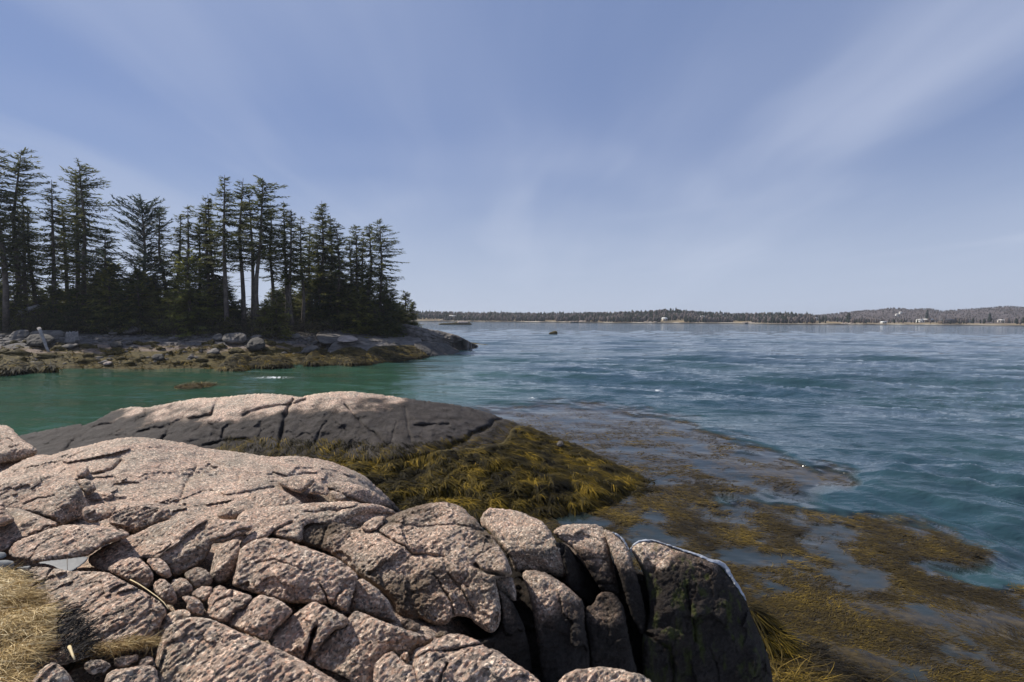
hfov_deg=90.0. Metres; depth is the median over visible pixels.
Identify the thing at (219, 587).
granite block
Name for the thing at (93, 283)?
young spruce
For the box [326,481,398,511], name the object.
granite slab
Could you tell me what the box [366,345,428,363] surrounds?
weed covered rock
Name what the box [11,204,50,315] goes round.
spruce tree
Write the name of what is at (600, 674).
granite block
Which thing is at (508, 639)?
granite block
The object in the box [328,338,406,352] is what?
rock ledge
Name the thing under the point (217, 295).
young spruce
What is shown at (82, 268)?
spruce tree
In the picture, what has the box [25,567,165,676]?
granite slab
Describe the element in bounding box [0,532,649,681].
bedrock
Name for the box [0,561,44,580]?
twigs
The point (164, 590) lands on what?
granite block
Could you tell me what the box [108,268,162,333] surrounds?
young spruce
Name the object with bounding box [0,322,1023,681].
water
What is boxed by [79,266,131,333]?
young spruce
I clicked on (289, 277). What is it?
spruce tree
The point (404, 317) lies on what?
young spruce
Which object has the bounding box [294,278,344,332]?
young spruce
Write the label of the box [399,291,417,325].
spruce tree
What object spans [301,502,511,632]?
granite block
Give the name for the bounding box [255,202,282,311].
spruce tree
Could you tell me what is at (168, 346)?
beach rockweed
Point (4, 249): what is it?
spruce tree
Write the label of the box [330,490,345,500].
boulder
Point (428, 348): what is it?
rock ledge
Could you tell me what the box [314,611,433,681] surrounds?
granite block
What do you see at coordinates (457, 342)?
rock ledge
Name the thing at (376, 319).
young spruce
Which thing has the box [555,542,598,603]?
granite block
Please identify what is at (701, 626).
boulder
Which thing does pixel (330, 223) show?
spruce tree
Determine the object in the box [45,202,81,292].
spruce tree
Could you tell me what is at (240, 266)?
spruce tree
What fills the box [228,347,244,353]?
boulder
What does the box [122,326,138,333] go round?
boulder
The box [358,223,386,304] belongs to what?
spruce tree
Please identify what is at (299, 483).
boulder
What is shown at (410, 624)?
boulder
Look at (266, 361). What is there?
weed covered rock
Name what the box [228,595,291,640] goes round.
granite block
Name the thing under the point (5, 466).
granite slab
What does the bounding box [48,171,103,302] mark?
spruce tree
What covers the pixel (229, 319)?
young spruce
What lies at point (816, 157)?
sky
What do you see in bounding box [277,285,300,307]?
young spruce
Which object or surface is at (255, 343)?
boulder
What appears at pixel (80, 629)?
twigs
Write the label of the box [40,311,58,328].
young spruce
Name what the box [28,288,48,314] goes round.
young spruce
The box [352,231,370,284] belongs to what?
spruce tree
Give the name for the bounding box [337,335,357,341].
rock ledge
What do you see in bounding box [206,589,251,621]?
granite block
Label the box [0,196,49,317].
spruce tree
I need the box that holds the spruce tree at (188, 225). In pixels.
[173,205,199,286]
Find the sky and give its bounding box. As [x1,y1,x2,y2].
[0,0,1023,314]
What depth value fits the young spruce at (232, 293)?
59.97 m
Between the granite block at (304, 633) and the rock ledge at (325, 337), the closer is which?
the granite block at (304, 633)
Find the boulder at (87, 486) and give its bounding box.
[77,479,95,494]
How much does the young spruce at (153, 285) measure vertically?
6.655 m
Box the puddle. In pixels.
[39,557,87,570]
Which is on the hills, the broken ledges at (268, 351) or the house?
the house
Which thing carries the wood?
on the hills
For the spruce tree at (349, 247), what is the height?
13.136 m
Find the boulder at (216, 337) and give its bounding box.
[212,334,222,340]
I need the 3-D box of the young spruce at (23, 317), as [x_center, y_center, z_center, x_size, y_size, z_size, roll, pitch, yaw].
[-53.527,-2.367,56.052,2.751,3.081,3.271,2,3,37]
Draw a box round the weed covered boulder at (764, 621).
[748,600,812,666]
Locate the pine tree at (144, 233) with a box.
[72,193,198,298]
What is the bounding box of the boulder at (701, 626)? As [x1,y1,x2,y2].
[630,539,772,681]
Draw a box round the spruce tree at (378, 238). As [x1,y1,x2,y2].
[366,218,409,313]
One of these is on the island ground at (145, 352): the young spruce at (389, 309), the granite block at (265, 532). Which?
the young spruce at (389, 309)
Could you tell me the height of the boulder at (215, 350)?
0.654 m
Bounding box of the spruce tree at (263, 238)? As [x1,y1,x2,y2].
[240,175,291,332]
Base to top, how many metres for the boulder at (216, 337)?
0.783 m
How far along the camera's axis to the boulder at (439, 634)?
3.27 m
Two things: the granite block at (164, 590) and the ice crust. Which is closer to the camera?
the granite block at (164, 590)
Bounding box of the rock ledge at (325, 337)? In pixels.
[316,328,421,345]
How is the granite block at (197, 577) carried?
on the bedrock
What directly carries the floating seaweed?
on the water
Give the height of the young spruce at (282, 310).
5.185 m
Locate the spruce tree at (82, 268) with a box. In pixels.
[57,158,124,316]
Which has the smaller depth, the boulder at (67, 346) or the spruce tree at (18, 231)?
the boulder at (67, 346)
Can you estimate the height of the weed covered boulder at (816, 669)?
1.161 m
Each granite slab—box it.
[0,454,36,471]
[0,507,57,551]
[9,524,128,562]
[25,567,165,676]
[88,515,252,576]
[237,501,394,541]
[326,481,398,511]
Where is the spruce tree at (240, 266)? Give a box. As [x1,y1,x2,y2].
[225,179,260,329]
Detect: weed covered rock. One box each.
[0,357,62,375]
[215,352,252,371]
[247,354,296,369]
[298,347,328,366]
[310,347,375,366]
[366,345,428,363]
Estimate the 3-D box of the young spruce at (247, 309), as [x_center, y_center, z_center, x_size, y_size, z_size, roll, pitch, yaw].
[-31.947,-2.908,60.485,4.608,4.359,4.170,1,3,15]
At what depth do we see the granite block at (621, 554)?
5.45 m
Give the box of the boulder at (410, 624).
[400,619,420,630]
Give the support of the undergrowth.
on the island ground at (145, 352)
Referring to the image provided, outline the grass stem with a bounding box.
[130,579,168,608]
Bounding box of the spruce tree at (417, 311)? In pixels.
[408,301,422,327]
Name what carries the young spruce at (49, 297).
on the island ground at (145, 352)
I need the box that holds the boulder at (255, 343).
[246,337,264,350]
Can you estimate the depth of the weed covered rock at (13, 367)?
39.59 m
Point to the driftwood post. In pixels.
(39, 329)
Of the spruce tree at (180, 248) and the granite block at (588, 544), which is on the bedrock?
the granite block at (588, 544)
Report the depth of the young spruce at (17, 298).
56.31 m
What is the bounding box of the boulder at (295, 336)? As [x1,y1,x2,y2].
[290,333,299,338]
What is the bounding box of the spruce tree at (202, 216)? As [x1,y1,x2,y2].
[168,198,246,314]
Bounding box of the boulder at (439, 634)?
[435,631,447,637]
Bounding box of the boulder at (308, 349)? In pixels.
[301,346,319,353]
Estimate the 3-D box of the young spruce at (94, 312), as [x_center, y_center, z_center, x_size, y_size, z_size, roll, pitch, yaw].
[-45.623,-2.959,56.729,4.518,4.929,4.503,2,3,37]
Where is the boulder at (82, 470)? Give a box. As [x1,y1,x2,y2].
[76,463,89,478]
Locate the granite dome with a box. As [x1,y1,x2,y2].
[0,437,400,532]
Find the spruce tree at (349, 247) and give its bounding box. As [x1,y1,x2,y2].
[341,239,362,284]
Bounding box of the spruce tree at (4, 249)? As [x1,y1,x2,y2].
[0,148,32,330]
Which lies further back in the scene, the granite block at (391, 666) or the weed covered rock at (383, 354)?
the weed covered rock at (383, 354)
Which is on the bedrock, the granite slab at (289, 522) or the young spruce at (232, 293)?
the granite slab at (289, 522)
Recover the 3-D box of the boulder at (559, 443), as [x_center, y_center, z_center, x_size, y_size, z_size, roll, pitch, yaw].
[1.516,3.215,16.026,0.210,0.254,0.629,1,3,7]
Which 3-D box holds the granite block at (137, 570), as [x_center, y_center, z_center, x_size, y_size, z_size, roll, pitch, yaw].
[-3.007,1.837,4.037,0.266,0.396,0.920,-2,3,-37]
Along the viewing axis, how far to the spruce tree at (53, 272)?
57.37 m
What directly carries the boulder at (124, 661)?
on the boulder at (145, 673)
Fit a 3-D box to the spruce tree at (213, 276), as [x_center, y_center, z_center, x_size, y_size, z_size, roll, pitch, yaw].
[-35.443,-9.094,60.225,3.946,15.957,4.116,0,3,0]
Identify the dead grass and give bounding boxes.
[0,559,73,681]
[71,627,166,663]
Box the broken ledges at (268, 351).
[0,339,329,366]
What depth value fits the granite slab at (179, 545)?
4.52 m
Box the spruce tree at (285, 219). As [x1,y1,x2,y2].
[262,201,304,328]
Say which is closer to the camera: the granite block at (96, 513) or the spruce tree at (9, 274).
the granite block at (96, 513)
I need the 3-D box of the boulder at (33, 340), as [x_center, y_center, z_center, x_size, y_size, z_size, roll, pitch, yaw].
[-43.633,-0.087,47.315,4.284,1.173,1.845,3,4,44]
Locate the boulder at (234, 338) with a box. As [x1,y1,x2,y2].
[222,332,245,343]
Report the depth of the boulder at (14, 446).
8.46 m
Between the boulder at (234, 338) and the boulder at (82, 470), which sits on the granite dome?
the boulder at (82, 470)
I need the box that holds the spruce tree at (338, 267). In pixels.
[317,222,362,326]
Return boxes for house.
[937,319,955,323]
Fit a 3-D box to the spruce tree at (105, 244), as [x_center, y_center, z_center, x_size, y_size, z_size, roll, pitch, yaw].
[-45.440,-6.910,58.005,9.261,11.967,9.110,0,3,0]
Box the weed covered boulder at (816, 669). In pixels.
[765,626,948,681]
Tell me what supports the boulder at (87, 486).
on the granite dome
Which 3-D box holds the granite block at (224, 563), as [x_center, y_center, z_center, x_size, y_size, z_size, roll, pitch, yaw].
[-2.566,1.962,4.582,0.228,0.499,0.822,-1,3,-29]
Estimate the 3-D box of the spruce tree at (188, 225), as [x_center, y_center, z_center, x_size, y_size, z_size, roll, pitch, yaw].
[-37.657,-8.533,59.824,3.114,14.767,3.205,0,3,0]
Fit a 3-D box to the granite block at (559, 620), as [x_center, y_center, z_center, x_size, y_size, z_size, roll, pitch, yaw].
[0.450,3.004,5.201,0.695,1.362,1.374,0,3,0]
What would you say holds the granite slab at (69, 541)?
on the granite slab at (179, 545)
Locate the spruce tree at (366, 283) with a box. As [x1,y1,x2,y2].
[353,272,382,333]
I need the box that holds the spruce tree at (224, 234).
[199,175,250,330]
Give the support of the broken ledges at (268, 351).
on the island ground at (145, 352)
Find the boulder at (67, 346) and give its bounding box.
[62,344,77,348]
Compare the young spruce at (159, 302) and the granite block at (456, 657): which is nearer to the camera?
the granite block at (456, 657)
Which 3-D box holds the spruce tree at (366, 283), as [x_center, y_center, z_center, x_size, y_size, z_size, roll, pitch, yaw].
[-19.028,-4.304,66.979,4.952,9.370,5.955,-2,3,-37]
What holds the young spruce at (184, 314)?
on the island ground at (145, 352)
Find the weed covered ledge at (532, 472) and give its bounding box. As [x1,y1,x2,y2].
[312,425,660,526]
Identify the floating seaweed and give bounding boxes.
[487,405,1023,681]
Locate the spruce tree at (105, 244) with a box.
[57,228,133,329]
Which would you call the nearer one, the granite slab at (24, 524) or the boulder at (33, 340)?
the granite slab at (24, 524)
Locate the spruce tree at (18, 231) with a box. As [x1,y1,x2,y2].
[0,147,50,306]
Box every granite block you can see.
[0,473,89,525]
[82,503,115,522]
[108,557,152,589]
[109,504,171,531]
[147,558,171,577]
[153,579,176,604]
[155,617,336,681]
[158,609,190,637]
[171,578,192,597]
[182,596,203,615]
[184,567,212,588]
[192,586,211,600]
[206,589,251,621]
[210,539,239,582]
[213,585,226,590]
[217,488,302,518]
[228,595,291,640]
[232,538,357,611]
[240,525,273,547]
[272,602,347,661]
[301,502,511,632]
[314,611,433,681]
[349,579,396,622]
[361,516,385,530]
[373,651,416,681]
[400,652,409,662]
[413,633,539,681]
[476,590,531,673]
[480,508,565,576]
[495,577,516,600]
[522,570,589,681]
[554,524,618,593]
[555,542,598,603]
[559,666,651,681]
[586,592,636,672]
[604,529,645,633]
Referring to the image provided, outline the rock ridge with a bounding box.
[19,391,519,464]
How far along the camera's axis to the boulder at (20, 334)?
50.34 m
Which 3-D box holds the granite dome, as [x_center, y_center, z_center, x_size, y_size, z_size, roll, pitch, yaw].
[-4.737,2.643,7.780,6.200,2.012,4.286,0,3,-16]
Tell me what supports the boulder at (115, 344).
on the island ground at (145, 352)
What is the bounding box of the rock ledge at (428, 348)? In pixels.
[414,341,458,356]
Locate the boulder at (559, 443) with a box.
[557,441,563,446]
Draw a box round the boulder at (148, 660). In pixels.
[138,656,155,665]
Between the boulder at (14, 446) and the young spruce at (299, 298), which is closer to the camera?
the boulder at (14, 446)
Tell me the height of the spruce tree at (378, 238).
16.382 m
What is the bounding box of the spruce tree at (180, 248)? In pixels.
[157,215,193,288]
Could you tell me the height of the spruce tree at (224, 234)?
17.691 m
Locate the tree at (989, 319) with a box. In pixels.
[987,312,992,322]
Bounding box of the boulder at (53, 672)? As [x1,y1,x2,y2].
[32,662,73,681]
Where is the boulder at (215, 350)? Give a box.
[207,348,219,353]
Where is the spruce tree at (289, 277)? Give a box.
[273,209,308,329]
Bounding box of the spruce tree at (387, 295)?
[371,282,401,335]
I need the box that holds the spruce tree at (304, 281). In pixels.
[288,217,321,329]
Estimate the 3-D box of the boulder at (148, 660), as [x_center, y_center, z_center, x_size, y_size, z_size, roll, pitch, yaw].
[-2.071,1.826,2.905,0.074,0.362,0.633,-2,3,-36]
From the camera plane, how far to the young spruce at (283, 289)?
68.39 m
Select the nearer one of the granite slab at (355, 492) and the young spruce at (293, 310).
the granite slab at (355, 492)
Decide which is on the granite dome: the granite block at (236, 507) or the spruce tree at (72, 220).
the granite block at (236, 507)
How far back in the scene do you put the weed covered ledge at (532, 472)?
13.02 m
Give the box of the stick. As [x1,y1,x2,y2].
[67,645,74,659]
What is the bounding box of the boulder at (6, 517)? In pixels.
[0,499,13,526]
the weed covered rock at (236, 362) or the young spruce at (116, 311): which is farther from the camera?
the young spruce at (116, 311)
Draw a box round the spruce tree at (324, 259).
[302,203,348,290]
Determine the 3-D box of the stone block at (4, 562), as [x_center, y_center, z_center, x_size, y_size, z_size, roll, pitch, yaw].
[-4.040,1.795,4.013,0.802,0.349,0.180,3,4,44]
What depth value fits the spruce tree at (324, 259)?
66.35 m
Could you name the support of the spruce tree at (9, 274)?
on the island ground at (145, 352)
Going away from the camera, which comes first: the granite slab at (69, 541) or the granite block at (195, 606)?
the granite block at (195, 606)
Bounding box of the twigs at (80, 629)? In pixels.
[55,599,109,662]
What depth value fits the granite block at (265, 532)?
4.65 m
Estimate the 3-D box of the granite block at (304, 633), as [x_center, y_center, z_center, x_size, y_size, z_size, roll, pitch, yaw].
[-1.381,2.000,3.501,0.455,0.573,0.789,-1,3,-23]
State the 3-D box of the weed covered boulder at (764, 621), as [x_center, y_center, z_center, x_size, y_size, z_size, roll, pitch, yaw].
[3.558,4.063,7.188,1.066,0.924,1.403,0,3,0]
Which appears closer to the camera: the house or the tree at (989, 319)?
the house
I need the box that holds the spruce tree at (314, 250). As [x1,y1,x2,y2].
[305,234,328,301]
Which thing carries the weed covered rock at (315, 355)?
on the island ground at (145, 352)
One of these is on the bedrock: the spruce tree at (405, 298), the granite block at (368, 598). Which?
the granite block at (368, 598)
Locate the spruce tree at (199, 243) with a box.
[189,219,206,291]
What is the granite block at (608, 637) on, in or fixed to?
on the bedrock
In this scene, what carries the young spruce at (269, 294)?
on the island ground at (145, 352)
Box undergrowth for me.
[0,309,348,341]
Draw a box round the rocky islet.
[439,322,471,324]
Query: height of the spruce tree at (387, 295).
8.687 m
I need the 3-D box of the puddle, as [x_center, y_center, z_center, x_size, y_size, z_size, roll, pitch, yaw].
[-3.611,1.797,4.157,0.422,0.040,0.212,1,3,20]
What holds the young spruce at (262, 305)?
on the island ground at (145, 352)
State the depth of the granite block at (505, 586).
4.94 m
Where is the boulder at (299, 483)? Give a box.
[278,475,313,492]
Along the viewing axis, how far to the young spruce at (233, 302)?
59.90 m
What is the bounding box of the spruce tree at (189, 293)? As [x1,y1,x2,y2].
[148,248,222,337]
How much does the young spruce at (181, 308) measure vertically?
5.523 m
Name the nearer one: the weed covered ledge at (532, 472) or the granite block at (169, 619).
the granite block at (169, 619)
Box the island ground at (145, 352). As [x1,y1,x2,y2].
[0,328,486,369]
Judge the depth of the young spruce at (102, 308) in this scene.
57.13 m
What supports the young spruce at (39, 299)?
on the island ground at (145, 352)
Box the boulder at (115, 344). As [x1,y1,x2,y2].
[110,341,122,347]
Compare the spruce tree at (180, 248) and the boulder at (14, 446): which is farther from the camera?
the spruce tree at (180, 248)
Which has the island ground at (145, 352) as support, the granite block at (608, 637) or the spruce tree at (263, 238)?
the spruce tree at (263, 238)
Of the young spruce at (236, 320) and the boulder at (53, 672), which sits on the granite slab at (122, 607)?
the boulder at (53, 672)
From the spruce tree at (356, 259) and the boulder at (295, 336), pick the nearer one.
the boulder at (295, 336)
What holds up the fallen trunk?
on the island ground at (145, 352)
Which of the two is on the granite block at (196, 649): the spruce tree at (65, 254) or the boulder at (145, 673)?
the boulder at (145, 673)
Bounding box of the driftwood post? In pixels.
[37,327,49,351]
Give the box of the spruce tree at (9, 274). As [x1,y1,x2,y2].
[0,183,32,280]
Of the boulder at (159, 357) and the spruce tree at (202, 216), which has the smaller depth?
the boulder at (159, 357)
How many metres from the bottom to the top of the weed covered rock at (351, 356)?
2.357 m
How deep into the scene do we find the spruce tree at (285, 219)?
60.96 m
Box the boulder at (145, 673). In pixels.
[104,665,158,681]
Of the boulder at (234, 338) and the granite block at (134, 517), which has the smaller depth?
the granite block at (134, 517)
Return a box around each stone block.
[0,552,5,558]
[0,560,13,567]
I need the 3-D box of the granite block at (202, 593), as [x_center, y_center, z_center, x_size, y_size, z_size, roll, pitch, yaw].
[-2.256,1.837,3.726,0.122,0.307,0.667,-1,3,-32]
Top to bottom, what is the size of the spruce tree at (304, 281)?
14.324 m
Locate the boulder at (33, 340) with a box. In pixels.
[26,334,54,346]
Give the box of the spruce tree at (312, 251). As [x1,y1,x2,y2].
[295,225,321,294]
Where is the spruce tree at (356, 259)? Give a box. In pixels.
[344,225,367,309]
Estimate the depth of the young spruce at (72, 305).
56.06 m
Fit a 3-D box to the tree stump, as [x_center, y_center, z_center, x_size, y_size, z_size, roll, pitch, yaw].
[-42.429,-0.438,49.430,1.214,1.128,1.038,-1,3,-23]
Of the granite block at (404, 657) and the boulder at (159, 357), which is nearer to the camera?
the granite block at (404, 657)
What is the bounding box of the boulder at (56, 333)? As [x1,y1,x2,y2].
[30,330,64,338]
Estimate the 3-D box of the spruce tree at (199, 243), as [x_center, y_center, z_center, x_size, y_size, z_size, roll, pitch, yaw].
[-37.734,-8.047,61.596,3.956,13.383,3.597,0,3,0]
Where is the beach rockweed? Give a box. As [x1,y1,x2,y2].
[0,343,325,369]
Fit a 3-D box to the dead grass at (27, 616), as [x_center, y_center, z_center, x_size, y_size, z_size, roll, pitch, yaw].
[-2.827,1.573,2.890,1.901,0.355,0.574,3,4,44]
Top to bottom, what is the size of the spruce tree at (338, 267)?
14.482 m
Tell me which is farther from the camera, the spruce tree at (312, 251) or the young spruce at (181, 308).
the spruce tree at (312, 251)
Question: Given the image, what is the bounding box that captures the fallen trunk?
[17,304,39,315]
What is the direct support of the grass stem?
on the granite slab at (122, 607)
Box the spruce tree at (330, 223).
[317,215,348,306]
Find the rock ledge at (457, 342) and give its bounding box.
[401,324,477,349]
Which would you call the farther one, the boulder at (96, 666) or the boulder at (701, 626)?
the boulder at (701, 626)
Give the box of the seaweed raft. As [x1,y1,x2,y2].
[173,380,219,389]
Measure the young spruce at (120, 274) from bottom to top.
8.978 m
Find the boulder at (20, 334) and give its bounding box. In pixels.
[9,330,29,338]
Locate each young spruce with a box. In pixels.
[0,283,40,330]
[9,306,37,330]
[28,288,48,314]
[29,280,68,330]
[29,287,48,311]
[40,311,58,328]
[41,283,60,314]
[43,277,96,330]
[69,269,104,311]
[76,292,117,332]
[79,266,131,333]
[81,282,122,332]
[89,277,154,334]
[93,262,123,284]
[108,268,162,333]
[140,280,165,321]
[148,295,165,326]
[150,291,178,332]
[158,283,185,331]
[162,290,206,333]
[173,288,210,334]
[179,289,218,334]
[200,283,237,333]
[207,275,248,329]
[222,317,235,333]
[223,292,240,326]
[230,299,251,330]
[230,319,241,332]
[247,299,280,336]
[248,289,300,340]
[265,285,280,311]
[267,295,299,327]
[275,287,298,311]
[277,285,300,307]
[292,301,299,329]
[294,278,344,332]
[294,282,327,330]
[296,300,321,330]
[338,286,381,337]
[367,313,390,337]
[371,286,385,311]
[378,296,404,336]
[379,300,407,336]
[392,302,409,323]
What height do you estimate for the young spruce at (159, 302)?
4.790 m
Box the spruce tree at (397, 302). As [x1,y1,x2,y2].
[382,289,407,323]
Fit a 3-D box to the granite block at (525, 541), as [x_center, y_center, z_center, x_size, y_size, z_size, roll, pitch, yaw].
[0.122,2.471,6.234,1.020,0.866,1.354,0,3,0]
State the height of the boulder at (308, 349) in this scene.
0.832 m
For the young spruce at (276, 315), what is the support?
on the island ground at (145, 352)
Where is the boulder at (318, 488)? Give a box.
[309,483,328,495]
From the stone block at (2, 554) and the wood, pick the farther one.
the wood
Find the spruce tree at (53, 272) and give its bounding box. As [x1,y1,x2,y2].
[22,180,79,312]
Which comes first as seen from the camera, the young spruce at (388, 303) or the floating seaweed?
the floating seaweed
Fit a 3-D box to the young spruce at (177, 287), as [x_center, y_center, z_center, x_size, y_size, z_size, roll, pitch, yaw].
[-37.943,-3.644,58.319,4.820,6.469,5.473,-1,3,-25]
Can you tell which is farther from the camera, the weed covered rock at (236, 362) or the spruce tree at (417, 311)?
the spruce tree at (417, 311)
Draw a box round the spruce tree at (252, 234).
[235,190,265,325]
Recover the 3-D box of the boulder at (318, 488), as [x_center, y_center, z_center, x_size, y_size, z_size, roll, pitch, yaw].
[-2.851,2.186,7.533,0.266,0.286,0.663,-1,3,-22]
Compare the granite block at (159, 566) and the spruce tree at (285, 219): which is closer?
the granite block at (159, 566)
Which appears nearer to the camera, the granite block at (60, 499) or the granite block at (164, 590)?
the granite block at (164, 590)
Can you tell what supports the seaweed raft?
on the water
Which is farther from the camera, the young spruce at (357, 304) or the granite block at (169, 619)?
the young spruce at (357, 304)
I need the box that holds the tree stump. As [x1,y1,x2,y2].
[64,331,78,342]
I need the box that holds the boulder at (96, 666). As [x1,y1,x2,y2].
[84,659,110,673]
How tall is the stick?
0.014 m
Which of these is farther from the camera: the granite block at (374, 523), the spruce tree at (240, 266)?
the spruce tree at (240, 266)
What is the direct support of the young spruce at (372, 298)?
on the island ground at (145, 352)
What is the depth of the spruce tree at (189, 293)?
55.32 m
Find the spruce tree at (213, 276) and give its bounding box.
[196,196,228,283]
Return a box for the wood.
[238,306,1023,324]
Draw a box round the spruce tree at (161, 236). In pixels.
[135,206,184,300]
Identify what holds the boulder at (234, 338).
on the island ground at (145, 352)
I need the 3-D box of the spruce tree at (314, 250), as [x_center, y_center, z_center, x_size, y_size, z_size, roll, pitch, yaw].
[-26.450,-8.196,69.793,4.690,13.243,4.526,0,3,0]
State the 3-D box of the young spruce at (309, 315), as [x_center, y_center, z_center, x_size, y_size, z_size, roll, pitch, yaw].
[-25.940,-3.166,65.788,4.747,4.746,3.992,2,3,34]
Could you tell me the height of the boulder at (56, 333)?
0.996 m
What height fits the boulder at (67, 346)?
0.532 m
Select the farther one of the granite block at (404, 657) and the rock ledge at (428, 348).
the rock ledge at (428, 348)
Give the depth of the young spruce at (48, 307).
57.38 m
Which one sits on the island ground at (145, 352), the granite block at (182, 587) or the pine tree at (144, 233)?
the pine tree at (144, 233)
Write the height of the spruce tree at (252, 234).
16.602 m
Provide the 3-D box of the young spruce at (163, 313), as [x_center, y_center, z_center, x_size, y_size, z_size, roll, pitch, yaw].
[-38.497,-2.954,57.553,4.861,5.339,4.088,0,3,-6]
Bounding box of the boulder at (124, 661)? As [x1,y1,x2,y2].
[114,654,137,668]
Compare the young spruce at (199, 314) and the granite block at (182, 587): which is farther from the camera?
the young spruce at (199, 314)
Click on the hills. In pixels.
(890, 315)
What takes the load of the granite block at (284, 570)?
on the bedrock
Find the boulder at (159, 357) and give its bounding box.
[152,354,163,360]
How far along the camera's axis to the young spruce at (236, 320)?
57.69 m
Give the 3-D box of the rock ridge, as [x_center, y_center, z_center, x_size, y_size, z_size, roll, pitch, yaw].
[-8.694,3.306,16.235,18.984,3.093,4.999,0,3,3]
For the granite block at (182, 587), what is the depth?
3.76 m
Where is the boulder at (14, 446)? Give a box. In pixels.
[0,425,36,462]
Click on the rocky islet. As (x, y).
(456, 323)
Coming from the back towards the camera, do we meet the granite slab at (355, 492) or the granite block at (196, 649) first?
the granite slab at (355, 492)
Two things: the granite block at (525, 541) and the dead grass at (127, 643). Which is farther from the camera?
the granite block at (525, 541)
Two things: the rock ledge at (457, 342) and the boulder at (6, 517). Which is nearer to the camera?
the boulder at (6, 517)
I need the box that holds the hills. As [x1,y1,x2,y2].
[410,307,1023,325]
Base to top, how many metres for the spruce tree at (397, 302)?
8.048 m
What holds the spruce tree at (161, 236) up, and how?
on the island ground at (145, 352)
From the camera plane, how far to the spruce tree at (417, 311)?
73.69 m
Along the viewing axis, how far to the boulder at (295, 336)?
56.86 m

